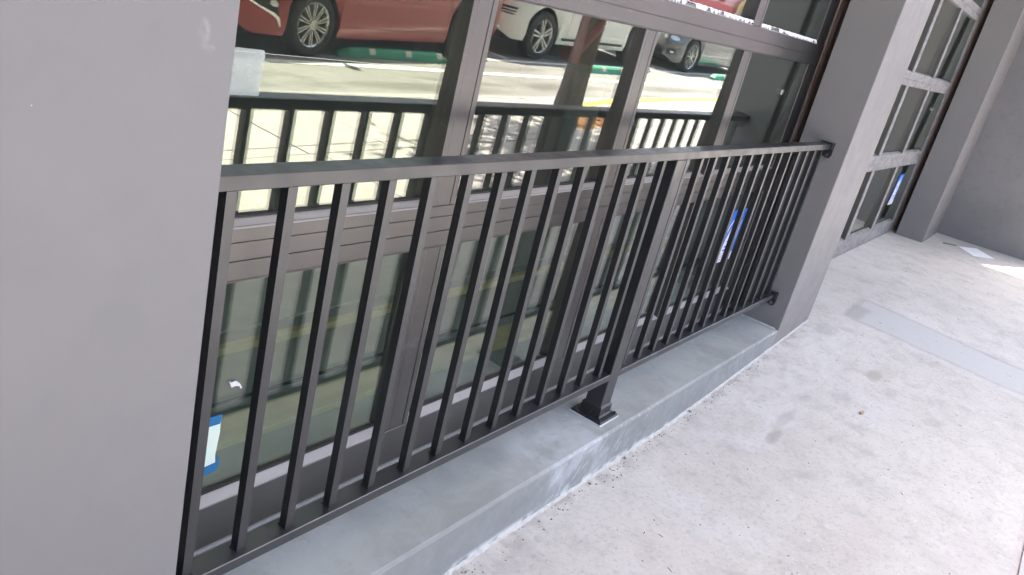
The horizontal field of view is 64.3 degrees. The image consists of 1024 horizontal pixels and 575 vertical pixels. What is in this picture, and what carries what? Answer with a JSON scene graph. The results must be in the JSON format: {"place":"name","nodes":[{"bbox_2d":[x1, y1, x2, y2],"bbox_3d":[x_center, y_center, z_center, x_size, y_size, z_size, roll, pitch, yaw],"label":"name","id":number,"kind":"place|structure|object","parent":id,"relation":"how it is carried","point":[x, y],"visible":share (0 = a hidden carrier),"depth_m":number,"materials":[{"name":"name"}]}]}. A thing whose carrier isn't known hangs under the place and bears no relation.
{"place":"outdoors","nodes":[
{"label":"outdoors","id":0,"kind":"place"},
{"bbox_2d":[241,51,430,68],"bbox_3d":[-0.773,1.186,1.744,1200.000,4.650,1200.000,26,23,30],"label":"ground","id":1,"kind":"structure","parent":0,"point":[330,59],"depth_m":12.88,"materials":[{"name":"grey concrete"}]},
{"bbox_2d":[0,0,1023,574],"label":"storefront building","id":2,"kind":"structure","parent":1,"relation":"on","point":[128,128],"depth_m":2.23,"materials":[{"name":"paint"}]},
{"bbox_2d":[175,140,834,574],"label":"railing","id":3,"kind":"object","parent":2,"relation":"on","point":[615,360],"visible":0.99,"depth_m":1.97,"materials":[{"name":"metal"}]},
{"bbox_2d":[177,0,849,556],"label":"sectional door","id":4,"kind":"structure","parent":2,"relation":"attached to","point":[467,42],"depth_m":2.25,"materials":[{"name":"brown metal"}]},
{"bbox_2d":[188,414,222,475],"bbox_3d":[-0.655,0.342,1.724,0.005,0.152,0.093,26,23,30],"label":"taped note","id":5,"kind":"object","parent":4,"relation":"attached to","point":[214,431],"visible":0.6,"depth_m":1.74,"materials":[{"name":"paper"}]},
{"bbox_2d":[229,381,241,388],"bbox_3d":[-0.585,0.205,1.723,0.001,0.029,0.037,26,23,30],"label":"torn sticker","id":6,"kind":"object","parent":4,"relation":"attached to","point":[234,383],"visible":1,"depth_m":1.72,"materials":[{"name":"white paper"}]},
{"bbox_2d":[673,0,753,24],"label":"torn film","id":7,"kind":"object","parent":4,"relation":"attached to","point":[704,7],"visible":1,"depth_m":2.80,"materials":[{"name":"white plastic"}]},
{"bbox_2d":[717,208,747,262],"bbox_3d":[1.069,-0.253,3.960,0.008,0.272,0.176,26,23,30],"label":"taped note","id":8,"kind":"object","parent":4,"relation":"attached to","point":[727,235],"visible":0.4,"depth_m":3.94,"materials":[{"name":"blue paper"}]},
{"bbox_2d":[762,24,816,42],"bbox_3d":[1.190,-1.078,3.463,0.009,0.016,0.748,26,23,30],"label":"torn film","id":9,"kind":"object","parent":4,"relation":"attached to","point":[790,33],"visible":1,"depth_m":3.46,"materials":[{"name":"white plastic"}]},
{"bbox_2d":[832,0,993,258],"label":"sectional door","id":10,"kind":"structure","parent":2,"relation":"attached to","point":[976,13],"depth_m":6.54,"materials":[{"name":"metal"}]},
{"bbox_2d":[888,174,904,204],"bbox_3d":[3.311,-0.845,7.019,0.008,0.272,0.176,26,23,30],"label":"glass sign","id":11,"kind":"object","parent":10,"relation":"attached to","point":[896,189],"visible":1,"depth_m":7.02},
{"bbox_2d":[937,36,1023,259],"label":"side wall","id":12,"kind":"structure","parent":1,"relation":"on","point":[985,208],"depth_m":7.57,"materials":[{"name":"paint"}]},
{"bbox_2d":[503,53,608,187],"bbox_3d":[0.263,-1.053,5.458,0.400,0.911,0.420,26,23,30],"label":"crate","id":13,"kind":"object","parent":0,"point":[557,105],"visible":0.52,"depth_m":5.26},
{"bbox_2d":[451,230,1023,574],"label":"sidewalk","id":14,"kind":"structure","parent":0,"point":[813,388],"depth_m":3.28,"materials":[{"name":"concrete"}]},
{"bbox_2d":[461,260,1007,574],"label":"ground debris","id":15,"kind":"object","parent":14,"relation":"on","point":[713,463],"visible":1,"depth_m":2.94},
{"bbox_2d":[960,247,993,258],"bbox_3d":[4.218,-0.322,7.419,0.236,0.017,0.299,11,21,-9],"label":"paper sheet","id":16,"kind":"object","parent":14,"relation":"on","point":[976,252],"visible":1,"depth_m":7.41,"materials":[{"name":"white paper"}]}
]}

